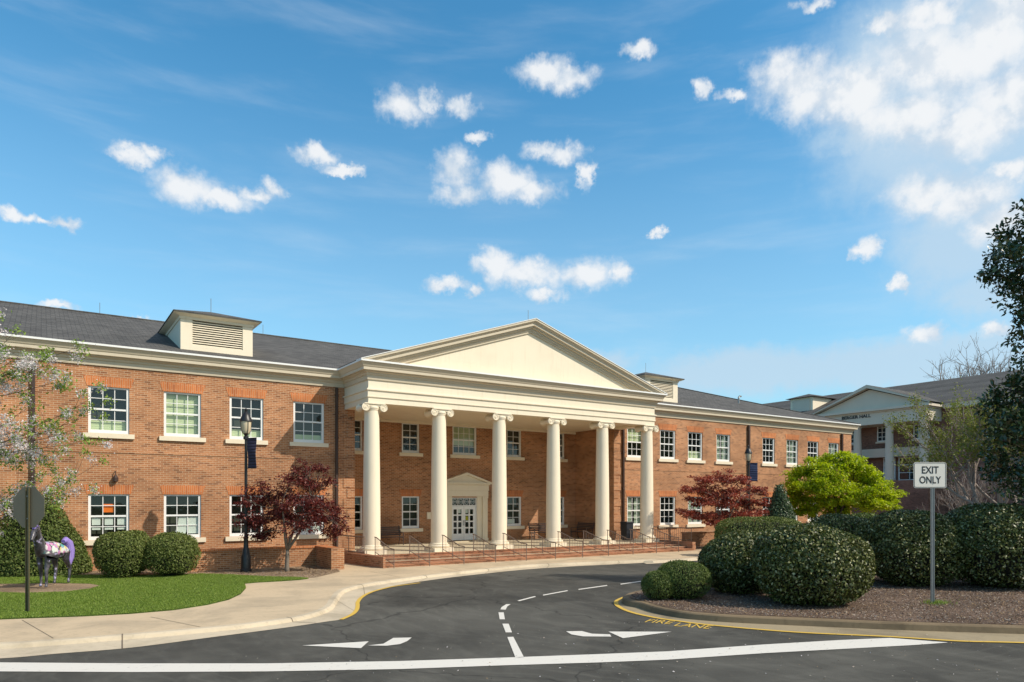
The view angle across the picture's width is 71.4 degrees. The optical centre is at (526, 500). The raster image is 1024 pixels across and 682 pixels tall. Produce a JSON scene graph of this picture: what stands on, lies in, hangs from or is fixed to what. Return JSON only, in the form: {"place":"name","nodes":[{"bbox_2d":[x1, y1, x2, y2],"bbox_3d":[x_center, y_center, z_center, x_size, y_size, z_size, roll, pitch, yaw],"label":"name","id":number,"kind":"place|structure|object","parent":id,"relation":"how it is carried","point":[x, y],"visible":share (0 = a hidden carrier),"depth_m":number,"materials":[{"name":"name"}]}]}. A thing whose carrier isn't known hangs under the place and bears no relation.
{"place":"outdoors","nodes":[
{"label":"outdoors","id":0,"kind":"place"},
{"bbox_2d":[0,574,308,619],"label":"lawn","id":1,"kind":"structure","parent":0,"point":[178,608],"depth_m":17.48,"materials":[{"name":"plant"}]},
{"bbox_2d":[13,487,44,610],"bbox_3d":[-11.119,1.097,15.888,0.906,2.787,0.051,0,0,16],"label":"stop sign","id":2,"kind":"object","parent":1,"relation":"on","point":[28,508],"visible":0.94,"depth_m":15.88,"materials":[{"name":"grey metal"}]},
{"bbox_2d":[0,491,93,576],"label":"conical shrub","id":3,"kind":"object","parent":1,"relation":"on","point":[12,549],"visible":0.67,"depth_m":23.51,"materials":[{"name":"green plant"}]},
{"bbox_2d":[0,583,99,592],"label":"statue bed","id":4,"kind":"object","parent":1,"relation":"on","point":[51,587],"visible":0.93,"depth_m":20.24,"materials":[{"name":"beige concrete"}]},
{"bbox_2d":[30,524,74,586],"bbox_3d":[-13.656,1.535,20.438,0.541,1.816,2.254,0,0,-6],"label":"horse statue","id":5,"kind":"object","parent":4,"relation":"on","point":[52,551],"visible":0.96,"depth_m":20.16,"materials":[{"name":"purple paint"}]},
{"bbox_2d":[0,308,117,539],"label":"cherry tree","id":6,"kind":"object","parent":1,"relation":"on","point":[5,453],"visible":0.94,"depth_m":19.52,"materials":[{"name":"pink plant"}]},
{"bbox_2d":[91,530,150,577],"bbox_3d":[-13.090,1.711,23.220,1.773,1.553,1.820,0,0,0],"label":"evergreen bush","id":7,"kind":"object","parent":1,"relation":"on","point":[118,554],"visible":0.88,"depth_m":22.63,"materials":[{"name":"green plant"}]},
{"bbox_2d":[143,531,201,575],"bbox_3d":[-11.685,1.755,23.519,1.632,1.475,1.702,0,0,0],"label":"evergreen bush","id":8,"kind":"object","parent":1,"relation":"on","point":[173,553],"visible":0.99,"depth_m":23.02,"materials":[{"name":"green plant"}]},
{"bbox_2d":[73,566,338,577],"bbox_3d":[-31.831,2.488,15.648,54.153,0.001,9.645,0,0,-27],"label":"mulch bed","id":9,"kind":"object","parent":1,"relation":"on","point":[279,572],"visible":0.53,"depth_m":24.57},
{"bbox_2d":[240,408,256,571],"bbox_3d":[-9.670,-0.367,24.855,0.675,5.735,0.464,0,0,0],"label":"street lamp","id":10,"kind":"object","parent":9,"relation":"on","point":[246,423],"visible":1,"depth_m":24.79,"materials":[{"name":"black metal"}]},
{"bbox_2d":[232,458,351,571],"bbox_3d":[-8.218,0.506,24.906,3.779,4.082,3.281,0,0,-34],"label":"red maple tree","id":11,"kind":"object","parent":9,"relation":"on","point":[284,512],"visible":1,"depth_m":24.75,"materials":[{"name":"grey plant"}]},
{"bbox_2d":[0,548,701,641],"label":"sidewalk","id":12,"kind":"structure","parent":0,"point":[255,602],"depth_m":16.78,"materials":[{"name":"concrete"}]},
{"bbox_2d":[23,554,682,637],"bbox_3d":[0.823,2.496,26.809,7.194,0.001,35.984,0,0,44],"label":"sidewalk joint","id":13,"kind":"object","parent":12,"relation":"on","point":[188,624],"visible":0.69,"depth_m":14.50,"materials":[{"name":"grey concrete"}]},
{"bbox_2d":[344,537,695,567],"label":"porch steps","id":14,"kind":"structure","parent":12,"relation":"on","point":[402,556],"depth_m":31.05,"materials":[{"name":"brick"}]},
{"bbox_2d":[337,534,364,553],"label":"porch railing","id":15,"kind":"object","parent":14,"relation":"on","point":[353,543],"visible":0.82,"depth_m":28.25,"materials":[{"name":"brown metal"}]},
{"bbox_2d":[374,537,394,564],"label":"stair railing","id":16,"kind":"object","parent":14,"relation":"on","point":[376,545],"visible":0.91,"depth_m":27.12,"materials":[{"name":"brown metal"}]},
{"bbox_2d":[380,525,403,544],"bbox_3d":[-6.612,1.680,33.925,1.500,0.930,0.592,0,0,-34],"label":"bench","id":17,"kind":"object","parent":14,"relation":"on","point":[388,530],"visible":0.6,"depth_m":34.19,"materials":[{"name":"brown metal"}]},
{"bbox_2d":[409,536,430,565],"bbox_3d":[-4.184,1.958,27.796,0.040,1.085,1.920,0,0,-34],"label":"stair railing","id":18,"kind":"object","parent":14,"relation":"on","point":[418,542],"visible":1,"depth_m":27.83,"materials":[{"name":"brown metal"}]},
{"bbox_2d":[442,535,464,560],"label":"stair railing","id":19,"kind":"object","parent":14,"relation":"on","point":[452,547],"visible":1,"depth_m":28.66,"materials":[{"name":"brown metal"}]},
{"bbox_2d":[473,534,496,561],"bbox_3d":[-1.747,1.958,29.452,0.040,1.085,1.920,0,0,-34],"label":"stair railing","id":20,"kind":"object","parent":14,"relation":"on","point":[486,546],"visible":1,"depth_m":29.30,"materials":[{"name":"brown metal"}]},
{"bbox_2d":[502,533,527,560],"bbox_3d":[-0.512,1.958,30.291,0.040,1.085,1.920,0,0,-34],"label":"stair railing","id":21,"kind":"object","parent":14,"relation":"on","point":[515,546],"visible":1,"depth_m":30.04,"materials":[{"name":"brown metal"}]},
{"bbox_2d":[528,523,545,539],"bbox_3d":[0.832,1.680,38.983,1.500,0.930,0.592,0,0,-34],"label":"bench","id":22,"kind":"object","parent":14,"relation":"on","point":[534,528],"visible":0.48,"depth_m":38.95,"materials":[{"name":"brown metal"}]},
{"bbox_2d":[531,532,556,558],"bbox_3d":[0.731,1.958,31.135,0.040,1.085,1.920,0,0,-34],"label":"stair railing","id":23,"kind":"object","parent":14,"relation":"on","point":[542,544],"visible":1,"depth_m":31.16,"materials":[{"name":"brown metal"}]},
{"bbox_2d":[557,531,583,556],"bbox_3d":[1.953,1.958,31.966,0.040,1.085,1.920,0,0,-34],"label":"stair railing","id":24,"kind":"object","parent":14,"relation":"on","point":[569,542],"visible":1,"depth_m":31.99,"materials":[{"name":"brown metal"}]},
{"bbox_2d":[571,522,594,538],"bbox_3d":[3.119,1.680,39.843,0.592,0.930,1.500,0,0,-34],"label":"bench","id":25,"kind":"object","parent":14,"relation":"on","point":[584,526],"visible":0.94,"depth_m":39.87,"materials":[{"name":"brown metal"}]},
{"bbox_2d":[583,530,608,555],"bbox_3d":[3.183,1.958,32.802,0.040,1.085,1.920,0,0,-34],"label":"stair railing","id":26,"kind":"object","parent":14,"relation":"on","point":[596,542],"visible":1,"depth_m":32.75,"materials":[{"name":"brown metal"}]},
{"bbox_2d":[607,530,633,551],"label":"stair railing","id":27,"kind":"object","parent":14,"relation":"on","point":[619,540],"visible":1,"depth_m":33.69,"materials":[{"name":"brown metal"}]},
{"bbox_2d":[620,521,633,539],"bbox_3d":[5.387,1.640,38.240,0.540,1.000,0.540,0,0,-34],"label":"trash bin","id":28,"kind":"object","parent":14,"relation":"on","point":[626,526],"visible":0.9,"depth_m":38.05,"materials":[{"name":"grey plastic"}]},
{"bbox_2d":[630,529,656,552],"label":"stair railing","id":29,"kind":"object","parent":14,"relation":"on","point":[642,540],"visible":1,"depth_m":34.50,"materials":[{"name":"brown metal"}]},
{"bbox_2d":[636,526,691,541],"bbox_3d":[7.067,1.738,37.385,0.133,0.725,3.945,0,0,-37],"label":"porch railing","id":30,"kind":"object","parent":14,"relation":"on","point":[670,532],"visible":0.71,"depth_m":36.73,"materials":[{"name":"brown metal"}]},
{"bbox_2d":[651,528,678,551],"bbox_3d":[6.873,1.958,35.310,0.040,1.085,1.920,0,0,-34],"label":"stair railing","id":31,"kind":"object","parent":14,"relation":"on","point":[664,539],"visible":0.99,"depth_m":35.34,"materials":[{"name":"brown metal"}]},
{"bbox_2d":[673,468,771,530],"bbox_3d":[10.206,0.423,36.537,4.787,4.209,3.701,0,0,-34],"label":"red maple tree","id":32,"kind":"object","parent":12,"relation":"on","point":[710,495],"visible":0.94,"depth_m":36.35,"materials":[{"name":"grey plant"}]},
{"bbox_2d":[765,484,795,522],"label":"conical shrub","id":33,"kind":"object","parent":12,"relation":"on","point":[780,504],"visible":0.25,"depth_m":36.64,"materials":[{"name":"green plant"}]},
{"label":"mulch bed","id":34,"kind":"structure","parent":12,"relation":"on","visible":0},
{"bbox_2d":[744,445,757,520],"bbox_3d":[12.533,-0.295,39.800,0.726,5.590,0.420,0,0,0],"label":"street lamp","id":35,"kind":"object","parent":34,"relation":"on","point":[753,467],"visible":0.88,"depth_m":39.75,"materials":[{"name":"black metal"}]},
{"bbox_2d":[780,450,907,518],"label":"lime maple tree","id":36,"kind":"object","parent":34,"relation":"on","point":[823,483],"visible":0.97,"depth_m":41.79,"materials":[{"name":"green plant"}]},
{"bbox_2d":[0,561,1023,681],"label":"road","id":37,"kind":"structure","parent":0,"point":[458,616],"depth_m":12.59,"materials":[{"name":"grey asphalt"}]},
{"bbox_2d":[304,641,367,647],"bbox_3d":[-3.399,2.591,12.903,1.131,0.001,0.591,0,0,12],"label":"turn arrow","id":38,"kind":"object","parent":37,"relation":"on","point":[355,644],"visible":1,"depth_m":12.72,"materials":[{"name":"white paint"}]},
{"bbox_2d":[0,558,697,657],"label":"kerb","id":39,"kind":"structure","parent":37,"relation":"on","point":[333,608],"depth_m":14.30,"materials":[{"name":"concrete"}]},
{"bbox_2d":[341,583,415,618],"bbox_3d":[-4.091,2.588,18.993,0.909,0.001,6.945,0,0,6],"label":"yellow line","id":40,"kind":"object","parent":37,"relation":"on","point":[357,606],"visible":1,"depth_m":18.05,"materials":[{"name":"yellow paint"}]},
{"bbox_2d":[375,637,411,645],"bbox_3d":[-2.434,2.591,13.063,0.450,0.001,0.950,0,0,25],"label":"turn arrow","id":41,"kind":"object","parent":37,"relation":"on","point":[393,641],"visible":1,"depth_m":13.08,"materials":[{"name":"white paint"}]},
{"bbox_2d":[0,638,946,671],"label":"stop line","id":42,"kind":"object","parent":37,"relation":"on","point":[560,659],"visible":1,"depth_m":11.39,"materials":[{"name":"white paint"}]},
{"bbox_2d":[503,624,511,631],"bbox_3d":[-0.400,2.592,14.486,0.133,0.001,1.000,0,0,-5],"label":"lane marking","id":43,"kind":"object","parent":37,"relation":"on","point":[507,628],"visible":1,"depth_m":14.41,"materials":[{"name":"white paint"}]},
{"bbox_2d":[508,637,523,656],"bbox_3d":[-0.220,2.592,12.651,0.143,0.001,1.779,0,0,-7],"label":"lane marking","id":44,"kind":"object","parent":37,"relation":"on","point":[517,652],"visible":1,"depth_m":12.55,"materials":[{"name":"white paint"}]},
{"bbox_2d":[567,631,610,636],"bbox_3d":[1.169,2.591,13.796,0.999,0.001,0.469,0,0,34],"label":"turn arrow","id":45,"kind":"object","parent":37,"relation":"on","point":[580,633],"visible":1,"depth_m":13.76,"materials":[{"name":"white paint"}]},
{"bbox_2d":[610,632,664,637],"bbox_3d":[2.151,2.591,14.008,1.239,0.001,0.715,0,0,-34],"label":"turn arrow","id":46,"kind":"object","parent":37,"relation":"on","point":[626,634],"visible":1,"depth_m":13.87,"materials":[{"name":"white paint"}]},
{"bbox_2d":[645,619,671,623],"bbox_3d":[2.848,2.590,15.233,0.554,0.001,0.423,0,0,27],"label":"kerb lettering","id":47,"kind":"object","parent":37,"relation":"on","point":[658,621],"visible":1,"depth_m":15.23},
{"bbox_2d":[674,623,712,628],"bbox_3d":[3.455,2.590,14.730,0.724,0.001,0.425,0,0,29],"label":"kerb lettering","id":48,"kind":"object","parent":37,"relation":"on","point":[694,625],"visible":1,"depth_m":14.75},
{"bbox_2d":[614,597,1023,642],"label":"yellow line","id":49,"kind":"object","parent":37,"relation":"on","point":[617,604],"visible":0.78,"depth_m":14.06,"materials":[{"name":"yellow paint"}]},
{"bbox_2d":[618,599,1023,641],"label":"gutter","id":50,"kind":"object","parent":37,"relation":"on","point":[968,636],"visible":0.73,"depth_m":14.11,"materials":[{"name":"beige concrete"}]},
{"bbox_2d":[621,590,1023,633],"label":"kerb","id":51,"kind":"structure","parent":37,"relation":"on","point":[627,600],"depth_m":14.65,"materials":[{"name":"beige concrete"}]},
{"bbox_2d":[630,574,1023,624],"bbox_3d":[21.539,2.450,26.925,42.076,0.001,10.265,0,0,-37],"label":"mulch bed","id":52,"kind":"object","parent":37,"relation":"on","point":[955,603],"visible":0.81,"depth_m":16.60,"materials":[{"name":"brown wood"}]},
{"bbox_2d":[641,570,675,598],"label":"boxwood","id":53,"kind":"object","parent":52,"relation":"on","point":[655,584],"visible":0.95,"depth_m":17.40,"materials":[{"name":"green plant"}]},
{"bbox_2d":[656,559,711,598],"bbox_3d":[3.917,1.967,17.895,1.444,0.968,1.361,0,0,0],"label":"boxwood","id":54,"kind":"object","parent":52,"relation":"on","point":[690,578],"visible":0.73,"depth_m":17.46,"materials":[{"name":"green plant"}]},
{"bbox_2d":[697,529,761,593],"bbox_3d":[5.723,1.615,18.997,2.284,1.710,2.155,0,0,0],"label":"evergreen bush","id":55,"kind":"object","parent":52,"relation":"on","point":[724,559],"visible":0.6,"depth_m":18.36,"materials":[{"name":"green plant"}]},
{"bbox_2d":[714,516,801,537],"bbox_3d":[10.475,1.585,32.017,4.091,1.785,1.988,0,0,0],"label":"clipped hedge","id":56,"kind":"object","parent":52,"relation":"on","point":[761,524],"visible":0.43,"depth_m":31.50,"materials":[{"name":"green plant"}]},
{"bbox_2d":[750,522,876,605],"bbox_3d":[6.753,1.489,16.876,2.763,1.960,2.398,0,0,0],"label":"evergreen bush","id":57,"kind":"object","parent":52,"relation":"on","point":[811,563],"visible":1,"depth_m":16.12,"materials":[{"name":"green plant"}]},
{"bbox_2d":[806,512,870,539],"bbox_3d":[9.940,1.426,22.504,2.642,2.092,2.241,0,0,0],"label":"evergreen bush","id":58,"kind":"object","parent":52,"relation":"on","point":[847,523],"visible":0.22,"depth_m":21.99,"materials":[{"name":"green plant"}]},
{"bbox_2d":[853,508,972,586],"bbox_3d":[11.187,1.353,20.812,3.046,2.238,2.752,0,0,0],"label":"evergreen bush","id":59,"kind":"object","parent":52,"relation":"on","point":[898,540],"visible":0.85,"depth_m":19.88,"materials":[{"name":"green plant"}]},
{"bbox_2d":[914,462,945,603],"bbox_3d":[9.540,0.774,16.872,0.790,3.351,0.046,0,0,-2],"label":"exit sign","id":60,"kind":"object","parent":52,"relation":"on","point":[931,476],"visible":1,"depth_m":16.86,"materials":[{"name":"metal"}]},
{"bbox_2d":[923,599,952,605],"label":"weeds","id":61,"kind":"object","parent":52,"relation":"on","point":[940,602],"visible":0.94,"depth_m":16.83,"materials":[{"name":"green plant"}]},
{"bbox_2d":[944,502,1023,589],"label":"evergreen bush","id":62,"kind":"object","parent":52,"relation":"on","point":[994,532],"visible":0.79,"depth_m":19.41,"materials":[{"name":"green plant"}]},
{"bbox_2d":[971,198,1023,505],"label":"magnolia tree","id":63,"kind":"object","parent":52,"relation":"on","point":[1007,433],"visible":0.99,"depth_m":20.13,"materials":[{"name":"green plant"}]},
{"bbox_2d":[848,512,876,518],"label":"evergreen bush","id":64,"kind":"object","parent":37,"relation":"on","point":[866,515],"visible":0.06,"depth_m":33.62,"materials":[{"name":"green plant"}]},
{"bbox_2d":[0,0,1023,403],"label":"sky","id":65,"kind":"structure","parent":0,"point":[759,201],"materials":[{"name":"blue"}]},
{"label":"ground","id":66,"kind":"structure","parent":0,"visible":0},
{"bbox_2d":[188,545,343,571],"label":"planter wall","id":67,"kind":"structure","parent":66,"relation":"on","point":[329,557],"depth_m":25.95,"materials":[{"name":"red brick"}]},
{"bbox_2d":[0,300,860,570],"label":"school building","id":68,"kind":"structure","parent":66,"relation":"on","point":[513,430],"depth_m":30.24,"materials":[{"name":"red brick"}]},
{"bbox_2d":[83,484,133,545],"bbox_3d":[-15.063,0.510,25.660,1.590,2.140,0.840,0,0,-34],"label":"window","id":69,"kind":"structure","parent":68,"relation":"in","point":[108,511],"depth_m":25.68,"materials":[{"name":"white paint"}]},
{"bbox_2d":[83,375,134,438],"bbox_3d":[-15.063,-3.295,25.660,1.590,2.170,0.840,0,0,-34],"label":"window","id":70,"kind":"structure","parent":68,"relation":"in","point":[116,426],"depth_m":25.66,"materials":[{"name":"glass"}]},
{"bbox_2d":[159,382,205,441],"bbox_3d":[-13.086,-3.295,27.004,1.590,2.170,0.840,0,0,-34],"label":"window","id":71,"kind":"structure","parent":68,"relation":"in","point":[182,411],"depth_m":26.85,"materials":[{"name":"glass"}]},
{"bbox_2d":[159,485,205,541],"bbox_3d":[-13.086,0.510,27.004,1.590,2.140,0.840,0,0,-34],"label":"window","id":72,"kind":"structure","parent":68,"relation":"in","point":[182,511],"depth_m":27.07,"materials":[{"name":"white paint"}]},
{"bbox_2d":[225,387,267,444],"bbox_3d":[-11.192,-3.295,28.291,1.590,2.170,0.840,0,0,-34],"label":"window","id":73,"kind":"structure","parent":68,"relation":"in","point":[254,406],"depth_m":28.35,"materials":[{"name":"glass"}]},
{"bbox_2d":[225,486,267,540],"bbox_3d":[-11.192,0.510,28.291,1.590,2.140,0.840,0,0,-34],"label":"window","id":74,"kind":"structure","parent":68,"relation":"in","point":[233,491],"depth_m":28.19,"materials":[{"name":"white paint"}]},
{"bbox_2d":[289,393,328,447],"bbox_3d":[-9.166,-3.295,29.668,1.590,2.170,0.840,0,0,-34],"label":"window","id":75,"kind":"structure","parent":68,"relation":"in","point":[308,418],"depth_m":29.74,"materials":[{"name":"glass"}]},
{"bbox_2d":[291,487,327,538],"bbox_3d":[-9.166,0.510,29.668,1.590,2.140,0.840,0,0,-34],"label":"window","id":76,"kind":"structure","parent":68,"relation":"in","point":[303,535],"depth_m":29.48,"materials":[{"name":"white paint"}]},
{"bbox_2d":[355,489,362,532],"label":"window","id":77,"kind":"structure","parent":68,"relation":"in","point":[358,492],"depth_m":34.21,"materials":[{"name":"white paint"}]},
{"bbox_2d":[355,420,363,454],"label":"window","id":78,"kind":"structure","parent":68,"relation":"in","point":[358,423],"depth_m":34.21,"materials":[{"name":"glass"}]},
{"bbox_2d":[399,423,422,456],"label":"window","id":79,"kind":"structure","parent":68,"relation":"in","point":[410,432],"depth_m":36.19,"materials":[{"name":"glass"}]},
{"bbox_2d":[399,489,422,531],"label":"window","id":80,"kind":"structure","parent":68,"relation":"in","point":[410,498],"depth_m":35.89,"materials":[{"name":"white paint"}]},
{"bbox_2d":[450,426,479,458],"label":"window","id":81,"kind":"structure","parent":68,"relation":"in","point":[464,438],"depth_m":37.57,"materials":[{"name":"glass"}]},
{"bbox_2d":[447,472,491,541],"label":"door","id":82,"kind":"structure","parent":68,"relation":"in","point":[466,517],"depth_m":37.47,"materials":[{"name":"white paint"}]},
{"bbox_2d":[506,430,524,460],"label":"window","id":83,"kind":"structure","parent":68,"relation":"in","point":[513,437],"depth_m":39.54,"materials":[{"name":"glass"}]},
{"bbox_2d":[507,490,524,528],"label":"window","id":84,"kind":"structure","parent":68,"relation":"in","point":[513,496],"depth_m":39.34,"materials":[{"name":"white paint"}]},
{"bbox_2d":[560,434,567,461],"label":"window","id":85,"kind":"structure","parent":68,"relation":"in","point":[562,459],"depth_m":41.04,"materials":[{"name":"white paint"}]},
{"bbox_2d":[560,491,567,527],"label":"window","id":86,"kind":"structure","parent":68,"relation":"in","point":[562,493],"depth_m":41.04,"materials":[{"name":"white paint"}]},
{"bbox_2d":[625,490,639,528],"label":"window","id":87,"kind":"structure","parent":68,"relation":"in","point":[633,496],"depth_m":39.76,"materials":[{"name":"white paint"}]},
{"bbox_2d":[625,428,640,460],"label":"window","id":88,"kind":"structure","parent":68,"relation":"in","point":[633,438],"depth_m":39.81,"materials":[{"name":"glass"}]},
{"bbox_2d":[658,423,678,461],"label":"window","id":89,"kind":"structure","parent":68,"relation":"in","point":[667,437],"depth_m":41.38,"materials":[{"name":"glass"}]},
{"bbox_2d":[658,491,678,527],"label":"window","id":90,"kind":"structure","parent":68,"relation":"in","point":[667,503],"depth_m":41.35,"materials":[{"name":"white paint"}]},
{"bbox_2d":[686,426,705,462],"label":"window","id":91,"kind":"structure","parent":68,"relation":"in","point":[694,438],"depth_m":42.62,"materials":[{"name":"glass"}]},
{"bbox_2d":[686,492,705,526],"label":"window","id":92,"kind":"structure","parent":68,"relation":"in","point":[694,523],"depth_m":42.38,"materials":[{"name":"white paint"}]},
{"bbox_2d":[715,491,729,513],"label":"window","id":93,"kind":"structure","parent":68,"relation":"in","point":[728,509],"depth_m":44.08,"materials":[{"name":"white paint"}]},
{"bbox_2d":[715,428,732,464],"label":"window","id":94,"kind":"structure","parent":68,"relation":"in","point":[723,441],"depth_m":44.02,"materials":[{"name":"glass"}]},
{"bbox_2d":[762,492,773,509],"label":"window","id":95,"kind":"structure","parent":68,"relation":"in","point":[770,495],"depth_m":46.29,"materials":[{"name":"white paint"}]},
{"bbox_2d":[761,432,777,466],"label":"window","id":96,"kind":"structure","parent":68,"relation":"in","point":[768,438],"depth_m":46.50,"materials":[{"name":"glass"}]},
{"bbox_2d":[785,434,800,466],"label":"window","id":97,"kind":"structure","parent":68,"relation":"in","point":[792,442],"depth_m":47.82,"materials":[{"name":"glass"}]},
{"bbox_2d":[806,436,819,464],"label":"window","id":98,"kind":"structure","parent":68,"relation":"in","point":[812,446],"depth_m":49.20,"materials":[{"name":"glass"}]},
{"bbox_2d":[827,438,839,453],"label":"window","id":99,"kind":"structure","parent":68,"relation":"in","point":[833,442],"depth_m":50.48,"materials":[{"name":"white paint"}]},
{"bbox_2d":[681,531,725,546],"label":"planter wall","id":100,"kind":"structure","parent":66,"relation":"on","point":[701,538],"depth_m":38.07,"materials":[{"name":"red brick"}]},
{"bbox_2d":[765,369,1023,514],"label":"neighbouring hall","id":101,"kind":"structure","parent":66,"relation":"on","point":[867,407],"depth_m":64.00,"materials":[{"name":"brown brick"}]},
{"bbox_2d":[875,426,885,443],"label":"window","id":102,"kind":"structure","parent":101,"relation":"in","point":[880,431],"depth_m":66.19,"materials":[{"name":"glass"}]},
{"bbox_2d":[883,458,895,479],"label":"window","id":103,"kind":"structure","parent":101,"relation":"in","point":[883,458],"depth_m":65.50,"materials":[{"name":"white paint"}]},
{"bbox_2d":[898,456,918,479],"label":"window","id":104,"kind":"structure","parent":101,"relation":"in","point":[902,475],"depth_m":64.33,"materials":[{"name":"white paint"}]},
{"bbox_2d":[912,422,931,440],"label":"window","id":105,"kind":"structure","parent":101,"relation":"in","point":[914,431],"depth_m":63.44,"materials":[{"name":"glass"}]},
{"bbox_2d":[883,368,1023,504],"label":"spring tree","id":106,"kind":"object","parent":66,"relation":"on","point":[968,436],"visible":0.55,"depth_m":36.89,"materials":[{"name":"green plant"}]},
{"bbox_2d":[916,469,1001,516],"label":"bare tree","id":107,"kind":"object","parent":66,"relation":"on","point":[961,502],"visible":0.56,"depth_m":43.80,"materials":[{"name":"brown plant"}]},
{"bbox_2d":[919,345,1018,380],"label":"bare tree","id":108,"kind":"object","parent":66,"relation":"on","point":[970,369],"visible":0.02,"depth_m":79.96,"materials":[{"name":"brown wood"}]},
{"bbox_2d":[925,333,1017,379],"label":"bare tree","id":109,"kind":"object","parent":66,"relation":"on","point":[979,369],"visible":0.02,"depth_m":86.67,"materials":[{"name":"brown wood"}]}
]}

